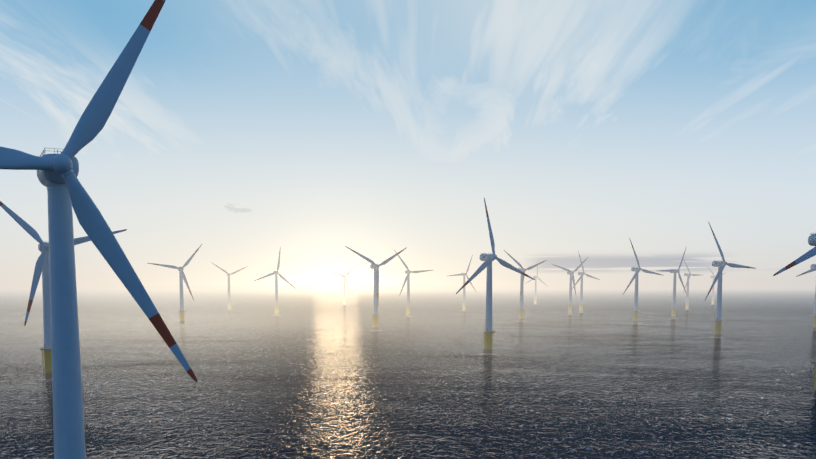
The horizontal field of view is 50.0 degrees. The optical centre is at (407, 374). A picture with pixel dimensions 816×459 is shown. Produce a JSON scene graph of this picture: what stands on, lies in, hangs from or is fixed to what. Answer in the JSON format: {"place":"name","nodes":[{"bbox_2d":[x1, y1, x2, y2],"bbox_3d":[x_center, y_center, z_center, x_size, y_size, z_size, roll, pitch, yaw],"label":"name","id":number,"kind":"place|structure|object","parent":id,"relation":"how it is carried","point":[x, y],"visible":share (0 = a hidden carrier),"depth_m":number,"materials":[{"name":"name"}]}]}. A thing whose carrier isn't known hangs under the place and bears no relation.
{"place":"outdoors","nodes":[
{"label":"outdoors","id":0,"kind":"place"},
{"bbox_2d":[0,286,815,458],"bbox_3d":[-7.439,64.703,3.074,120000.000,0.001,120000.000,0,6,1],"label":"sea","id":1,"kind":"structure","parent":0,"point":[317,372],"depth_m":626.11,"materials":[{"name":"liquid"}]},
{"bbox_2d":[0,201,126,379],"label":"wind turbine","id":2,"kind":"object","parent":1,"relation":"on","point":[42,265],"visible":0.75,"depth_m":592.38,"materials":[{"name":"metal"}]},
{"bbox_2d":[0,0,196,458],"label":"wind turbine","id":3,"kind":"object","parent":1,"relation":"on","point":[57,174],"visible":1,"depth_m":192.59,"materials":[{"name":"metal"}]},
{"bbox_2d":[148,244,201,323],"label":"wind turbine","id":4,"kind":"object","parent":1,"relation":"on","point":[182,276],"visible":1,"depth_m":1434.18,"materials":[{"name":"metal"}]},
{"bbox_2d":[211,262,247,309],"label":"wind turbine","id":5,"kind":"object","parent":1,"relation":"on","point":[229,295],"visible":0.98,"depth_m":2261.88,"materials":[{"name":"metal"}]},
{"bbox_2d":[254,247,295,315],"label":"wind turbine","id":6,"kind":"object","parent":1,"relation":"on","point":[276,305],"visible":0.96,"depth_m":1835.58,"materials":[{"name":"metal"}]},
{"bbox_2d":[331,265,354,304],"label":"wind turbine","id":7,"kind":"object","parent":1,"relation":"on","point":[344,296],"visible":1,"depth_m":2785.22,"materials":[{"name":"metal"}]},
{"bbox_2d":[345,246,406,330],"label":"wind turbine","id":8,"kind":"object","parent":1,"relation":"on","point":[375,267],"visible":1,"depth_m":1224.78,"materials":[{"name":"metal"}]},
{"bbox_2d":[394,250,432,316],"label":"wind turbine","id":9,"kind":"object","parent":1,"relation":"on","point":[407,278],"visible":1,"depth_m":1780.40,"materials":[{"name":"metal"}]},
{"bbox_2d":[449,254,476,310],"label":"wind turbine","id":10,"kind":"object","parent":1,"relation":"on","point":[464,302],"visible":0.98,"depth_m":2161.53,"materials":[{"name":"metal"}]},
{"bbox_2d":[456,198,534,353],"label":"wind turbine","id":11,"kind":"object","parent":1,"relation":"on","point":[488,258],"visible":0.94,"depth_m":813.11,"materials":[{"name":"metal"}]},
{"bbox_2d":[504,250,545,320],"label":"wind turbine","id":12,"kind":"object","parent":1,"relation":"on","point":[521,312],"visible":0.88,"depth_m":1543.81,"materials":[{"name":"metal"}]},
{"bbox_2d":[525,261,547,303],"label":"wind turbine","id":13,"kind":"object","parent":1,"relation":"on","point":[535,296],"visible":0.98,"depth_m":2872.17,"materials":[{"name":"metal"}]},
{"bbox_2d":[552,257,587,314],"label":"wind turbine","id":14,"kind":"object","parent":1,"relation":"on","point":[571,273],"visible":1,"depth_m":1877.65,"materials":[{"name":"metal"}]},
{"bbox_2d":[572,252,599,312],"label":"wind turbine","id":15,"kind":"object","parent":1,"relation":"on","point":[581,293],"visible":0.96,"depth_m":2027.58,"materials":[{"name":"metal"}]},
{"bbox_2d":[623,238,663,323],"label":"wind turbine","id":16,"kind":"object","parent":1,"relation":"on","point":[636,310],"visible":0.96,"depth_m":1446.10,"materials":[{"name":"metal"}]},
{"bbox_2d":[658,246,686,318],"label":"wind turbine","id":17,"kind":"object","parent":1,"relation":"on","point":[673,308],"visible":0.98,"depth_m":1656.95,"materials":[{"name":"metal"}]},
{"bbox_2d":[682,256,699,309],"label":"wind turbine","id":18,"kind":"object","parent":1,"relation":"on","point":[687,301],"visible":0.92,"depth_m":2240.33,"materials":[{"name":"metal"}]},
{"bbox_2d":[706,265,724,304],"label":"wind turbine","id":19,"kind":"object","parent":1,"relation":"on","point":[713,298],"visible":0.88,"depth_m":2862.18,"materials":[{"name":"metal"}]},
{"bbox_2d":[705,222,755,337],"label":"wind turbine","id":20,"kind":"object","parent":1,"relation":"on","point":[720,265],"visible":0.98,"depth_m":1064.30,"materials":[{"name":"metal"}]},
{"bbox_2d":[773,233,815,398],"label":"wind turbine","id":21,"kind":"object","parent":1,"relation":"on","point":[811,252],"visible":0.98,"depth_m":476.00,"materials":[{"name":"metal"}]},
{"bbox_2d":[796,264,815,330],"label":"wind turbine","id":22,"kind":"object","parent":1,"relation":"on","point":[812,267],"visible":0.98,"depth_m":1235.42,"materials":[{"name":"metal"}]},
{"bbox_2d":[0,0,815,285],"label":"sky","id":23,"kind":"structure","parent":0,"point":[244,131],"materials":[{"name":"blue"}]}
]}

